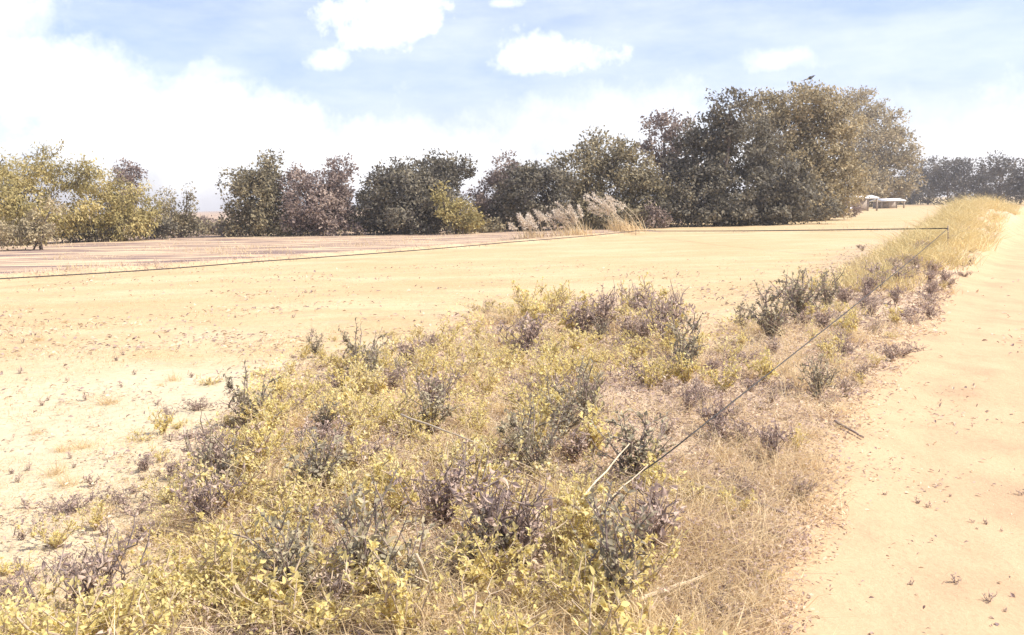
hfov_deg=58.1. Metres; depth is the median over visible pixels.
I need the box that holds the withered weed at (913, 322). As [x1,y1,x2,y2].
[900,315,928,323]
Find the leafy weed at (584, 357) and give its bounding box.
[561,351,606,368]
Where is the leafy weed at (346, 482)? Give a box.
[327,473,362,492]
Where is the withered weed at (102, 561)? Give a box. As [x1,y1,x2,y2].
[13,510,154,614]
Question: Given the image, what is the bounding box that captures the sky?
[0,0,1023,213]
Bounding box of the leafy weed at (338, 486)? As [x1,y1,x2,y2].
[282,458,366,507]
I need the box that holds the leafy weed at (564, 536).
[530,484,609,556]
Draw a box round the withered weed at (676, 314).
[635,280,699,340]
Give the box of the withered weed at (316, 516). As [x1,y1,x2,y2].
[294,498,339,545]
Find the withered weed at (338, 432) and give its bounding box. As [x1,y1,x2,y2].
[320,419,373,455]
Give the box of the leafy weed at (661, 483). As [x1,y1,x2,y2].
[602,469,713,506]
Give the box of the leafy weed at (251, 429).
[231,419,279,448]
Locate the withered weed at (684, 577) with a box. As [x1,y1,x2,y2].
[660,568,720,589]
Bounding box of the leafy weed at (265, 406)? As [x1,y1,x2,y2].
[236,386,304,425]
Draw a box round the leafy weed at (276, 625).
[260,593,367,634]
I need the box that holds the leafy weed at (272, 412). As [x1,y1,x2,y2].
[224,394,314,425]
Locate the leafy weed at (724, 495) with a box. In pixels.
[717,481,756,517]
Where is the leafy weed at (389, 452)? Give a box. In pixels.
[370,435,405,470]
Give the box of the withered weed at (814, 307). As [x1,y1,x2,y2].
[802,301,822,312]
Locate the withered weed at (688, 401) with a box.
[676,386,703,411]
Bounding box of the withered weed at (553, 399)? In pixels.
[501,381,605,412]
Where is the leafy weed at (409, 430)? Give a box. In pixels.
[389,417,460,440]
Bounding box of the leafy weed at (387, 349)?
[379,338,397,357]
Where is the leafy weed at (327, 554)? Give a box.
[292,534,424,594]
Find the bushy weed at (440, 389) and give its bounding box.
[409,366,464,432]
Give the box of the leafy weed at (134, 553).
[126,542,168,579]
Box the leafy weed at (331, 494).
[309,475,433,506]
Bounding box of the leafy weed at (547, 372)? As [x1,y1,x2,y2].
[533,361,569,379]
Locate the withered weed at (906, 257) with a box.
[897,251,917,262]
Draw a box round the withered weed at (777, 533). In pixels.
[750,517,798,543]
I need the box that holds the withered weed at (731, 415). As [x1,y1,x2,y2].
[726,403,742,419]
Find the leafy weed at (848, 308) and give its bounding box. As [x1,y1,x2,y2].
[842,302,867,323]
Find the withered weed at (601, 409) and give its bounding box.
[566,399,619,420]
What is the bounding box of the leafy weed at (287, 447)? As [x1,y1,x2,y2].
[270,426,315,457]
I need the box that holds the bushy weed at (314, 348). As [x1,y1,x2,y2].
[306,330,324,356]
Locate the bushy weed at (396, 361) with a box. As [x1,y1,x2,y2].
[387,356,407,378]
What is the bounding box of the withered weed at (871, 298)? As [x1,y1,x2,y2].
[854,295,890,302]
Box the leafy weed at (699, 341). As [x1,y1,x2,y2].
[673,332,708,359]
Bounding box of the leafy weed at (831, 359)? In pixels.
[822,351,857,366]
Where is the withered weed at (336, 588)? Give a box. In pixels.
[307,552,371,608]
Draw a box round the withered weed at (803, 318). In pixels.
[794,310,813,324]
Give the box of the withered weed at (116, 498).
[76,484,152,505]
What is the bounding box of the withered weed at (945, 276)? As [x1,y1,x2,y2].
[935,268,955,283]
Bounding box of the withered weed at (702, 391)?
[688,382,716,406]
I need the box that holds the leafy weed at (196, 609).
[114,582,250,630]
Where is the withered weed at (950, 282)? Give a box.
[940,276,959,287]
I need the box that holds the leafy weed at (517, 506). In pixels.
[488,499,531,531]
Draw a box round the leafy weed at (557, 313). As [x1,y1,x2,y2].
[548,312,564,319]
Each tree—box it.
[0,139,106,245]
[0,195,68,249]
[63,157,169,241]
[108,157,147,228]
[153,181,202,237]
[215,148,301,236]
[271,152,359,235]
[345,148,477,234]
[454,149,524,230]
[476,158,580,230]
[545,125,673,229]
[632,107,699,224]
[643,86,847,226]
[736,78,878,221]
[831,85,928,206]
[894,167,926,204]
[904,155,950,203]
[925,156,963,204]
[943,157,988,200]
[957,157,1008,202]
[974,150,1023,201]
[1001,158,1023,203]
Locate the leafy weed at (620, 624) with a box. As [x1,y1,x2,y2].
[571,565,681,634]
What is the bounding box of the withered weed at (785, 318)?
[761,309,795,328]
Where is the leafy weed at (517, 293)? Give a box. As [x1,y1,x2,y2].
[510,280,540,307]
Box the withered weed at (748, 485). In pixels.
[729,476,759,498]
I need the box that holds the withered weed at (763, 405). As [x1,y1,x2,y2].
[753,400,778,409]
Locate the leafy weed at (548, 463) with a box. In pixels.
[490,445,641,494]
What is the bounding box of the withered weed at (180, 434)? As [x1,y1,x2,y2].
[162,427,202,439]
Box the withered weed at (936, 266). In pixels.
[925,258,942,272]
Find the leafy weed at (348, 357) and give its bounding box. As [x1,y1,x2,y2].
[344,347,357,367]
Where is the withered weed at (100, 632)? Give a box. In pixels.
[46,628,112,634]
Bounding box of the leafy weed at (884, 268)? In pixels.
[874,260,887,277]
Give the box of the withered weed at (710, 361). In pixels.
[701,356,723,370]
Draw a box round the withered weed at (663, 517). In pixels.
[608,472,685,556]
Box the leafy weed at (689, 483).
[666,477,720,501]
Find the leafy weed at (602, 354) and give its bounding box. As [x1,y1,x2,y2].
[595,344,620,360]
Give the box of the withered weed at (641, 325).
[624,304,667,340]
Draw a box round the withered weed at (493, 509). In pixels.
[449,451,560,551]
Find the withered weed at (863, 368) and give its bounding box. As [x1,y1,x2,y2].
[844,358,876,379]
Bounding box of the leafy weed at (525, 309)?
[513,286,546,318]
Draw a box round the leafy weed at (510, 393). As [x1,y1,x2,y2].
[493,367,561,420]
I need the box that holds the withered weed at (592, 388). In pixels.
[574,374,608,395]
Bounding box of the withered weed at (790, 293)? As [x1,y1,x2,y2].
[780,285,800,301]
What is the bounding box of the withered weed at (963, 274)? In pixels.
[953,269,972,276]
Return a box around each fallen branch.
[689,481,786,514]
[833,419,863,437]
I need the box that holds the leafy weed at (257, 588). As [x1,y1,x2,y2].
[215,540,304,623]
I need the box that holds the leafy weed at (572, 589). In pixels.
[539,536,660,623]
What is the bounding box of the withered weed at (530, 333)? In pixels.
[490,311,545,353]
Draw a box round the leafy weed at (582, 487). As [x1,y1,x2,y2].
[557,459,604,517]
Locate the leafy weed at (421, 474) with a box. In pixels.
[387,449,497,493]
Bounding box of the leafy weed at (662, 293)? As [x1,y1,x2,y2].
[632,272,673,305]
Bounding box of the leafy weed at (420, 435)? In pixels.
[383,425,483,458]
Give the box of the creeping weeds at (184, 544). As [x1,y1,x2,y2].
[0,264,854,634]
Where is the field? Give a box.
[0,195,1023,626]
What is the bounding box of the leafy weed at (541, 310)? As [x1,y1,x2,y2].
[528,297,559,328]
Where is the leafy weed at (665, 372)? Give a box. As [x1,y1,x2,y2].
[651,355,677,385]
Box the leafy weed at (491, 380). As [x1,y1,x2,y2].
[466,359,502,391]
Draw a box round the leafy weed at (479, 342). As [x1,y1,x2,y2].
[462,335,493,351]
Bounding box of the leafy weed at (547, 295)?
[537,276,568,307]
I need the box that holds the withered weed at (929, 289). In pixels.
[918,276,943,296]
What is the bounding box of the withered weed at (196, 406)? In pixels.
[173,396,221,410]
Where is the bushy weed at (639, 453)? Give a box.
[588,408,677,479]
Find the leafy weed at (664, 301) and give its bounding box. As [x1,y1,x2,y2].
[628,292,686,311]
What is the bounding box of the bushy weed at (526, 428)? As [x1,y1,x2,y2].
[503,398,538,436]
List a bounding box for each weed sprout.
[13,470,23,482]
[13,526,29,539]
[20,495,31,508]
[25,566,40,581]
[31,513,44,525]
[84,470,99,487]
[94,516,113,536]
[163,431,176,441]
[950,572,961,583]
[982,592,996,602]
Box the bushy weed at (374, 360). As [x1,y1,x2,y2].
[360,342,387,380]
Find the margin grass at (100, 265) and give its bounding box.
[1,217,852,268]
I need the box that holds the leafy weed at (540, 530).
[507,515,561,546]
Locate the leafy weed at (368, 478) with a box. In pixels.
[335,453,393,507]
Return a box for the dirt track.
[742,211,1023,634]
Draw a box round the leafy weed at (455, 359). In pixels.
[432,347,486,377]
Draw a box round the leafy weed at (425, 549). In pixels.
[335,527,455,582]
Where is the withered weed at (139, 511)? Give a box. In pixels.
[87,492,169,517]
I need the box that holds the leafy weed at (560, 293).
[543,280,574,305]
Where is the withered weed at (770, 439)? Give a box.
[750,418,796,463]
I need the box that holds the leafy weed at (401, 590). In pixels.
[363,537,450,634]
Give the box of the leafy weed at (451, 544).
[424,533,506,556]
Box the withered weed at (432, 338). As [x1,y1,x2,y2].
[418,333,443,351]
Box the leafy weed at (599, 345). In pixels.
[581,343,607,351]
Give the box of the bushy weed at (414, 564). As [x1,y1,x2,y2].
[372,516,436,598]
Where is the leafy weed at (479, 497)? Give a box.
[441,474,500,508]
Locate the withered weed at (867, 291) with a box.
[858,286,875,297]
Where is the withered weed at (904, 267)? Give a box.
[898,263,915,272]
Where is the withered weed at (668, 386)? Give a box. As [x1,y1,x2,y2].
[655,375,676,395]
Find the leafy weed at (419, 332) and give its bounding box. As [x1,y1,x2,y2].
[411,324,424,336]
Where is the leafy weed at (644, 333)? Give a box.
[609,327,686,338]
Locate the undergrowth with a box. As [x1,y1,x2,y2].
[6,213,684,240]
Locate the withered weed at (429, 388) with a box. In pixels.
[399,357,469,416]
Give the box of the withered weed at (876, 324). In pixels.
[867,320,883,332]
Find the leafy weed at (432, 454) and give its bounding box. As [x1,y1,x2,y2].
[407,440,472,463]
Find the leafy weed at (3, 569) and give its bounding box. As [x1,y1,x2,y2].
[0,546,48,574]
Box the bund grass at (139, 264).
[0,225,900,281]
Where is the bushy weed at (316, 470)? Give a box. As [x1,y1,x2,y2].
[281,426,351,490]
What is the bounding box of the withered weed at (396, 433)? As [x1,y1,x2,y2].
[366,418,449,438]
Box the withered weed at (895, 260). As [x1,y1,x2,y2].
[887,256,904,269]
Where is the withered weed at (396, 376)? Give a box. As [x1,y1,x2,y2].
[379,361,414,389]
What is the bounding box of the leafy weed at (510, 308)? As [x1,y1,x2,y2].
[483,298,550,317]
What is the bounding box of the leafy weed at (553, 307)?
[530,280,568,318]
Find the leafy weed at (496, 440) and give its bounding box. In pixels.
[457,428,522,451]
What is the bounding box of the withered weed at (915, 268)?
[903,263,920,273]
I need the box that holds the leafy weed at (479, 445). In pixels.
[447,428,498,473]
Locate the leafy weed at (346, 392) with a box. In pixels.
[328,375,384,437]
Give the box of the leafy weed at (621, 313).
[583,306,643,320]
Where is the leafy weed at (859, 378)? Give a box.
[851,370,865,385]
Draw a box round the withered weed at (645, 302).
[635,300,667,320]
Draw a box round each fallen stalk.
[400,413,477,443]
[571,443,629,511]
[595,461,651,510]
[629,575,703,602]
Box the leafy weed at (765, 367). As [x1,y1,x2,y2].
[742,347,778,382]
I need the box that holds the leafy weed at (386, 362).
[374,348,394,373]
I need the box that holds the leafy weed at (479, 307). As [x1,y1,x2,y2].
[458,300,511,312]
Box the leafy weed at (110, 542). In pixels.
[86,525,139,558]
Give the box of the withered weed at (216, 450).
[178,412,270,482]
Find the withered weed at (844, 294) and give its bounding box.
[836,283,859,302]
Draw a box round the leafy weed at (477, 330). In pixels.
[471,319,487,336]
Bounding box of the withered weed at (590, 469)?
[545,457,642,494]
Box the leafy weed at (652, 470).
[636,437,686,488]
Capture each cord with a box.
[0,228,946,278]
[595,228,947,496]
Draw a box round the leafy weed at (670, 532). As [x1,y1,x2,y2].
[545,506,683,552]
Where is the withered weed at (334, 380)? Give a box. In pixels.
[322,368,349,391]
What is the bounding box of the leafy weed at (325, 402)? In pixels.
[309,390,358,420]
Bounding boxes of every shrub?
[428,180,488,233]
[739,269,794,338]
[769,266,829,321]
[813,266,845,306]
[857,259,929,280]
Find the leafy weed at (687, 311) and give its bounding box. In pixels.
[628,305,705,319]
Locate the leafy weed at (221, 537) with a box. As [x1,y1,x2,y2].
[204,513,258,577]
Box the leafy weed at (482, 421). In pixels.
[453,406,491,436]
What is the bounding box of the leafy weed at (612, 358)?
[606,346,641,367]
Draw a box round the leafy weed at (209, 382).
[183,372,227,384]
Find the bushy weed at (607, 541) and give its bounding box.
[567,480,657,604]
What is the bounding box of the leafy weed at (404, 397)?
[361,382,418,432]
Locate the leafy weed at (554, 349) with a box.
[526,336,567,374]
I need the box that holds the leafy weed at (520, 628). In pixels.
[445,560,545,634]
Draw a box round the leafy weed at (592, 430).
[574,387,620,454]
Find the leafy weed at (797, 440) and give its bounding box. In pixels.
[789,423,814,450]
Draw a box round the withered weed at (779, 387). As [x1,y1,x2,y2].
[761,377,806,394]
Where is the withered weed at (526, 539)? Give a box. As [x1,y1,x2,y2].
[471,490,557,571]
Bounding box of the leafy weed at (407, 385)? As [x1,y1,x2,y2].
[390,374,442,394]
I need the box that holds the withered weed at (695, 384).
[672,375,706,397]
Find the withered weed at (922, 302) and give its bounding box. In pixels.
[907,299,942,306]
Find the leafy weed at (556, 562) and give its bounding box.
[525,528,602,580]
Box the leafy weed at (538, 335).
[513,326,555,341]
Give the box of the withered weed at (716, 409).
[692,393,740,435]
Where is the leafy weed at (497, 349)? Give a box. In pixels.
[487,341,510,354]
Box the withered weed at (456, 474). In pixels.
[389,439,492,525]
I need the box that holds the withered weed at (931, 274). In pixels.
[923,267,936,283]
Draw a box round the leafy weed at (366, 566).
[347,514,407,594]
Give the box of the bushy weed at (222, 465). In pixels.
[183,427,240,490]
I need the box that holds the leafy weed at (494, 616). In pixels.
[456,596,510,634]
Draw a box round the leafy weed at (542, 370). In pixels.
[529,355,573,394]
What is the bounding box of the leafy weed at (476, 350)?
[452,332,493,366]
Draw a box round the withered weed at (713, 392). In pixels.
[701,383,729,395]
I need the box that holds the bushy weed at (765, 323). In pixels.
[754,309,775,336]
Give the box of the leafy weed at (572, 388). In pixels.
[544,382,579,404]
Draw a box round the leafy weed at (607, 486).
[568,475,633,499]
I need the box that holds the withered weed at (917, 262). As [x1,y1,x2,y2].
[904,256,923,265]
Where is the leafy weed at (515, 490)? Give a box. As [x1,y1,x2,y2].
[416,475,549,520]
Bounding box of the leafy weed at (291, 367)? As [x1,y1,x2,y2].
[283,357,300,373]
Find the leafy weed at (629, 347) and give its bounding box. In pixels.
[622,332,654,359]
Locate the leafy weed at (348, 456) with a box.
[329,446,381,468]
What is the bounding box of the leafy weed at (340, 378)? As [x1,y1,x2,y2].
[324,341,367,390]
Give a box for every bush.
[127,210,179,239]
[188,214,222,234]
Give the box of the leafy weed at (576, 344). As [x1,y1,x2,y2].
[559,326,587,351]
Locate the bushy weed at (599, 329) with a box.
[588,317,610,339]
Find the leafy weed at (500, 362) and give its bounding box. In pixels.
[487,344,524,375]
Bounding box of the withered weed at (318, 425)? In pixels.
[284,415,355,448]
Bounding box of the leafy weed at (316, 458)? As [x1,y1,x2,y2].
[302,440,322,478]
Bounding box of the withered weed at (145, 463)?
[133,452,155,471]
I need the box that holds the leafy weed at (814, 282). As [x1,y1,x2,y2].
[796,274,821,290]
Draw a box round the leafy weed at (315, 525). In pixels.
[305,511,355,551]
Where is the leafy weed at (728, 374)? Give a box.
[699,346,742,391]
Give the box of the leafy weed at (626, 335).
[614,327,634,344]
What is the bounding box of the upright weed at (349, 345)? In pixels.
[335,318,386,372]
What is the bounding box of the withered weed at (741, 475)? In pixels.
[728,466,764,482]
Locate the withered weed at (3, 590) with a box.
[0,574,16,596]
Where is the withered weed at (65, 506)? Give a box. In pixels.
[34,484,106,515]
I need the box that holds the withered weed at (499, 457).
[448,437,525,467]
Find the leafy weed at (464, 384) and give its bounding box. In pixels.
[444,374,475,394]
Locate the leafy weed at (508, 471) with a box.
[420,446,568,492]
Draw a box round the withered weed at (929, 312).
[922,303,943,317]
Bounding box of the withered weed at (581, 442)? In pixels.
[534,424,599,461]
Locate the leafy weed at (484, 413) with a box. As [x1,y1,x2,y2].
[439,393,491,427]
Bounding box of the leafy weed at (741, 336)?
[736,326,750,346]
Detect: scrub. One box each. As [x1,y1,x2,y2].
[53,218,120,242]
[212,223,243,235]
[273,219,300,235]
[341,219,367,234]
[467,216,507,232]
[639,200,673,228]
[737,217,795,224]
[830,201,863,217]
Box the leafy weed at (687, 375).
[667,344,700,383]
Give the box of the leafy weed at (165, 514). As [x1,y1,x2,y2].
[148,508,177,519]
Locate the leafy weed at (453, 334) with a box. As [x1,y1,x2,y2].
[434,315,461,349]
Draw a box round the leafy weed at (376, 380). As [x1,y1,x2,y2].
[352,363,393,398]
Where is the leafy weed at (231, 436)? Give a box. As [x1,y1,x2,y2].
[220,419,251,451]
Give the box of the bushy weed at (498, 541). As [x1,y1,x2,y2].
[446,507,518,567]
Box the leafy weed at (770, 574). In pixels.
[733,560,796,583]
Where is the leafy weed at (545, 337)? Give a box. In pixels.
[538,328,568,345]
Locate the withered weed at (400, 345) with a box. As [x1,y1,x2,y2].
[380,335,430,365]
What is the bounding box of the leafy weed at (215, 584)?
[172,561,315,613]
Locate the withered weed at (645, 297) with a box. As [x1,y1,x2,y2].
[620,277,655,313]
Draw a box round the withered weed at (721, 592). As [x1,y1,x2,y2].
[654,579,765,619]
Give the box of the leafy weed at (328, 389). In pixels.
[325,383,353,403]
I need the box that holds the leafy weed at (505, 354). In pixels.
[500,347,514,359]
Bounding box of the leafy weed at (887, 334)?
[884,330,902,338]
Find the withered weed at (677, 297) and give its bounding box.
[653,288,683,310]
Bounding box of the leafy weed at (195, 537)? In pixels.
[192,515,296,572]
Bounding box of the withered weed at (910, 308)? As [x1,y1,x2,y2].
[901,305,922,310]
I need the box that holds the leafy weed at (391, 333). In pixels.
[374,330,401,335]
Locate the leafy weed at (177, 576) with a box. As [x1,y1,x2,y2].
[129,530,236,603]
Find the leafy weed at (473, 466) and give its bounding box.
[437,435,525,488]
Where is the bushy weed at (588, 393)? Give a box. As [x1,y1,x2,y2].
[563,356,605,422]
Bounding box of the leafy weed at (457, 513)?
[449,499,478,534]
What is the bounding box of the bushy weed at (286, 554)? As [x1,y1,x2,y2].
[227,505,347,601]
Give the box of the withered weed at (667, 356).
[658,350,687,361]
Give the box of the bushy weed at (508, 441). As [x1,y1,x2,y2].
[495,408,552,466]
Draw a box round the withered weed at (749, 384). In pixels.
[735,375,758,391]
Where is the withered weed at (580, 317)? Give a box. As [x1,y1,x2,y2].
[558,296,601,333]
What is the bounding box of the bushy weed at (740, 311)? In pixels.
[733,299,756,327]
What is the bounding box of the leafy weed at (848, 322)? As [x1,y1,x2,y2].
[831,306,862,332]
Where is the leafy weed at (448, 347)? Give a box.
[441,338,461,358]
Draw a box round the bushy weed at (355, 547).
[330,466,410,595]
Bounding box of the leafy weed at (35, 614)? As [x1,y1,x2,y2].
[0,593,87,634]
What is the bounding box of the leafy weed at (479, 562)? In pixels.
[455,513,515,595]
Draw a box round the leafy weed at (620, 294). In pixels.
[617,280,648,308]
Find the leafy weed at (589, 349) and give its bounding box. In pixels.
[581,341,607,366]
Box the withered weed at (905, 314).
[883,307,925,318]
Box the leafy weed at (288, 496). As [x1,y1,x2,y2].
[249,472,336,503]
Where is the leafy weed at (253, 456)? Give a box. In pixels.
[206,411,277,476]
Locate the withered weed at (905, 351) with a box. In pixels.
[867,341,932,355]
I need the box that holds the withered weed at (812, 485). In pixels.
[786,472,819,500]
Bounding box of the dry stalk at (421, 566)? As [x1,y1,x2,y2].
[415,553,436,604]
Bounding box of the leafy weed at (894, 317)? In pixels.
[882,304,904,323]
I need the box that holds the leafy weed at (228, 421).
[196,408,246,426]
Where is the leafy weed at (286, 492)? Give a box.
[252,462,329,541]
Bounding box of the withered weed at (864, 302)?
[854,294,875,307]
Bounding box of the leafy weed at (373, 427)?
[342,398,387,439]
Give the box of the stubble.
[0,253,834,628]
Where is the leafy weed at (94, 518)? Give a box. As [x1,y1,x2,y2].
[75,494,111,530]
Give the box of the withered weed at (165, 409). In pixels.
[156,405,178,419]
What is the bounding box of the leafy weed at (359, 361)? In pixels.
[343,350,372,375]
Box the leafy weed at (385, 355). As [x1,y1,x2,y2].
[365,348,419,364]
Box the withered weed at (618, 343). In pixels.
[595,334,656,349]
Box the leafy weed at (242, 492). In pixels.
[228,478,278,513]
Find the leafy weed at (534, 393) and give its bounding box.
[498,387,565,410]
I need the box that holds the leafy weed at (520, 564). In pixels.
[501,546,569,611]
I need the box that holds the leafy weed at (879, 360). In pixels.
[864,349,885,366]
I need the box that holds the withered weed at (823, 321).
[801,306,839,329]
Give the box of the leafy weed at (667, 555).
[614,503,691,593]
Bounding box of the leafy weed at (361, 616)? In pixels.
[344,594,432,634]
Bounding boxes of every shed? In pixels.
[845,195,878,210]
[869,198,905,208]
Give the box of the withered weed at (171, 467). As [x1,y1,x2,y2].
[160,456,196,479]
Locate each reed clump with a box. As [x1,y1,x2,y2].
[501,209,563,238]
[532,201,605,235]
[583,192,655,231]
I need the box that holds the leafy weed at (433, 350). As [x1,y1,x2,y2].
[416,336,441,361]
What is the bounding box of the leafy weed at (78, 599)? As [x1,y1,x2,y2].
[0,569,138,634]
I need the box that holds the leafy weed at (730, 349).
[715,337,742,360]
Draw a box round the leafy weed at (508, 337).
[492,326,524,339]
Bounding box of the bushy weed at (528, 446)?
[500,393,573,473]
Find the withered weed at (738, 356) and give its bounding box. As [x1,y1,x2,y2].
[723,345,764,362]
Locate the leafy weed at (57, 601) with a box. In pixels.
[43,597,73,615]
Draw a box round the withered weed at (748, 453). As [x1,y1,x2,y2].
[740,448,759,458]
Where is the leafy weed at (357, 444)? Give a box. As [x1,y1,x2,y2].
[341,420,376,474]
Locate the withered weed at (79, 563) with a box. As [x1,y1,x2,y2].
[33,544,130,578]
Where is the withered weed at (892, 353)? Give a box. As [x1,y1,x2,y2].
[881,341,911,361]
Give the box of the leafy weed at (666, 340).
[647,313,686,353]
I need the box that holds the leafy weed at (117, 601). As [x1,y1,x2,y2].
[35,594,132,634]
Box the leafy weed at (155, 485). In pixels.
[128,459,186,503]
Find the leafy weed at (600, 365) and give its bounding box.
[584,357,604,375]
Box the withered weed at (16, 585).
[0,565,39,607]
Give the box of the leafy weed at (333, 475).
[320,451,356,489]
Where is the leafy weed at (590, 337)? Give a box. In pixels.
[578,327,607,344]
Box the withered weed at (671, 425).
[655,418,676,434]
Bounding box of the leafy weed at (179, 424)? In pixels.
[167,416,190,428]
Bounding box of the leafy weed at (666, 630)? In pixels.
[554,584,727,634]
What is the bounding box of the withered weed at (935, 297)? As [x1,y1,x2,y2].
[914,291,948,302]
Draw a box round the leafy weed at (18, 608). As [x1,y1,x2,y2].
[0,596,43,624]
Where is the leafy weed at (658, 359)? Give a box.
[650,350,684,377]
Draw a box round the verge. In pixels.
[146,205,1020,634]
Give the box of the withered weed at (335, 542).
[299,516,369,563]
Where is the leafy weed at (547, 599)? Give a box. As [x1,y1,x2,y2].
[516,565,593,607]
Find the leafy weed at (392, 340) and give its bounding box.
[389,334,408,344]
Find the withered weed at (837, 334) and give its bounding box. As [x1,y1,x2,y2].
[831,327,853,346]
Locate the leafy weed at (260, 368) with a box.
[247,365,277,374]
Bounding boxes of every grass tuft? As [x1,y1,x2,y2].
[0,547,159,634]
[0,591,205,634]
[24,426,50,434]
[27,448,83,476]
[30,332,48,340]
[42,431,100,449]
[43,467,101,490]
[45,435,83,452]
[76,493,129,514]
[87,391,122,404]
[94,509,163,538]
[97,542,130,572]
[139,471,191,490]
[159,369,187,381]
[194,516,371,590]
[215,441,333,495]
[251,456,417,530]
[252,395,340,432]
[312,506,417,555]
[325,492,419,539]
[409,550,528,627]
[419,399,492,431]
[431,351,517,382]
[449,455,586,519]
[453,302,519,326]
[462,324,517,348]
[466,561,677,634]
[468,357,523,384]
[473,377,533,414]
[474,299,529,324]
[486,324,510,335]
[499,550,740,634]
[506,356,539,376]
[507,446,642,508]
[543,318,590,341]
[564,556,799,634]
[586,302,643,334]
[596,343,629,358]
[666,452,713,484]
[672,444,706,465]
[676,417,753,465]
[680,366,719,384]
[692,398,752,426]
[694,350,732,368]
[724,566,805,618]
[735,305,778,333]
[738,361,775,379]
[740,340,777,355]
[748,343,812,374]
[767,351,817,366]
[770,357,838,392]
[782,360,809,379]
[783,438,833,473]
[783,468,834,489]
[791,418,832,439]
[797,355,837,372]
[800,346,874,380]
[806,327,838,339]
[808,320,829,331]
[816,391,869,417]
[824,416,857,428]
[828,365,866,380]
[842,319,882,342]
[856,235,935,256]
[860,218,973,250]
[860,228,941,249]
[865,243,942,263]
[867,235,956,261]
[878,332,904,344]
[880,222,955,246]
[880,239,992,271]
[885,221,963,237]
[888,239,958,260]
[894,220,963,234]
[897,223,967,236]
[897,237,966,256]
[903,213,963,230]
[906,225,978,246]
[907,220,972,234]
[913,233,993,266]
[920,209,971,223]
[923,216,976,230]
[925,212,989,230]
[926,191,998,212]
[926,205,984,217]
[926,220,980,241]
[929,206,978,221]
[932,208,982,221]
[935,221,1012,251]
[937,232,990,250]
[939,201,986,217]
[941,285,963,294]
[944,192,993,203]
[945,217,1006,241]
[945,224,989,241]
[947,208,986,217]
[948,200,990,213]
[949,207,1000,227]
[950,214,998,227]
[954,192,1014,209]
[954,202,994,216]
[962,224,1011,245]
[970,219,1004,235]
[972,226,994,246]
[977,195,1006,204]
[983,215,1009,231]
[985,210,1010,222]
[988,200,1015,211]
[989,208,1017,219]
[1003,198,1021,209]
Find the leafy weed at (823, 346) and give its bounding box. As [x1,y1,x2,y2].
[805,319,846,358]
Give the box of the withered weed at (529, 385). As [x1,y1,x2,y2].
[499,371,589,395]
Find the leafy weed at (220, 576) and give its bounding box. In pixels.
[183,543,251,606]
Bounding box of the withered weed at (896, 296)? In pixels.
[884,283,906,304]
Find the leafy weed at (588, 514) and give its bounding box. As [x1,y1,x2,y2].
[557,486,625,561]
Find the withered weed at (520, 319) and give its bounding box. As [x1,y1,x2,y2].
[512,314,528,332]
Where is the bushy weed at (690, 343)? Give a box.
[665,300,709,367]
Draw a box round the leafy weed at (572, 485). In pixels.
[541,470,624,496]
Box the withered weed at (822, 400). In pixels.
[820,393,838,407]
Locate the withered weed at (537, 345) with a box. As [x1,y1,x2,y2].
[518,337,570,352]
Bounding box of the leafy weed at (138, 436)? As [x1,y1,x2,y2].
[115,428,166,442]
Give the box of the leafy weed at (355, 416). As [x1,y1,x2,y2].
[329,405,373,420]
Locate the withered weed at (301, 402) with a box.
[274,389,322,406]
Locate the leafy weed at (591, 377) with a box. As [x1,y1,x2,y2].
[586,368,605,383]
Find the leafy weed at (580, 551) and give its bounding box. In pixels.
[548,521,680,584]
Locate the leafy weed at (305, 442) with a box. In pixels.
[273,424,353,462]
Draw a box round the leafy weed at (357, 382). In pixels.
[345,362,373,396]
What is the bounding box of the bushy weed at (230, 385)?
[219,360,280,425]
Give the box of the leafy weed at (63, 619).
[5,567,187,634]
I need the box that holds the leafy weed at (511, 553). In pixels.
[432,494,541,580]
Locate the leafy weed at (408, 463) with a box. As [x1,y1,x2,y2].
[363,451,441,490]
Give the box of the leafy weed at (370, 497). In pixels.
[348,470,392,527]
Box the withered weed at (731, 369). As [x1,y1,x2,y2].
[721,361,746,378]
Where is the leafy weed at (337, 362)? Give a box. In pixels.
[321,350,356,375]
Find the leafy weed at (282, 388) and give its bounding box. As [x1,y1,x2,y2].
[268,362,295,399]
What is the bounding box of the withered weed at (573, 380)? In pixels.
[550,368,587,393]
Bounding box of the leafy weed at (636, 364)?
[626,356,654,372]
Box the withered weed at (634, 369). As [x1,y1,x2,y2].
[604,352,685,383]
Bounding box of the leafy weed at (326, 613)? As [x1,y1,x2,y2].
[225,540,396,634]
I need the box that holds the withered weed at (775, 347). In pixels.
[765,334,781,353]
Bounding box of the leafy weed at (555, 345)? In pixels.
[544,336,563,354]
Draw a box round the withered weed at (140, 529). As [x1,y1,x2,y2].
[119,512,151,542]
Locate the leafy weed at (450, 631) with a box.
[373,576,548,634]
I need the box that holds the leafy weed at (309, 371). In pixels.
[300,366,316,375]
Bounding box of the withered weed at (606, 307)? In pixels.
[570,280,625,334]
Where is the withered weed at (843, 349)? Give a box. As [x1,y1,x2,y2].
[828,333,860,356]
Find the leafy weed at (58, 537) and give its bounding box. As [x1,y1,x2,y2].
[16,512,85,547]
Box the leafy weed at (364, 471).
[329,458,429,504]
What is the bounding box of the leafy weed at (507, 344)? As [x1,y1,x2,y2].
[493,334,523,350]
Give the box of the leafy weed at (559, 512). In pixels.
[531,492,615,535]
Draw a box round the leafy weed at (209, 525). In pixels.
[195,507,259,556]
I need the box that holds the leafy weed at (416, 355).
[394,344,457,373]

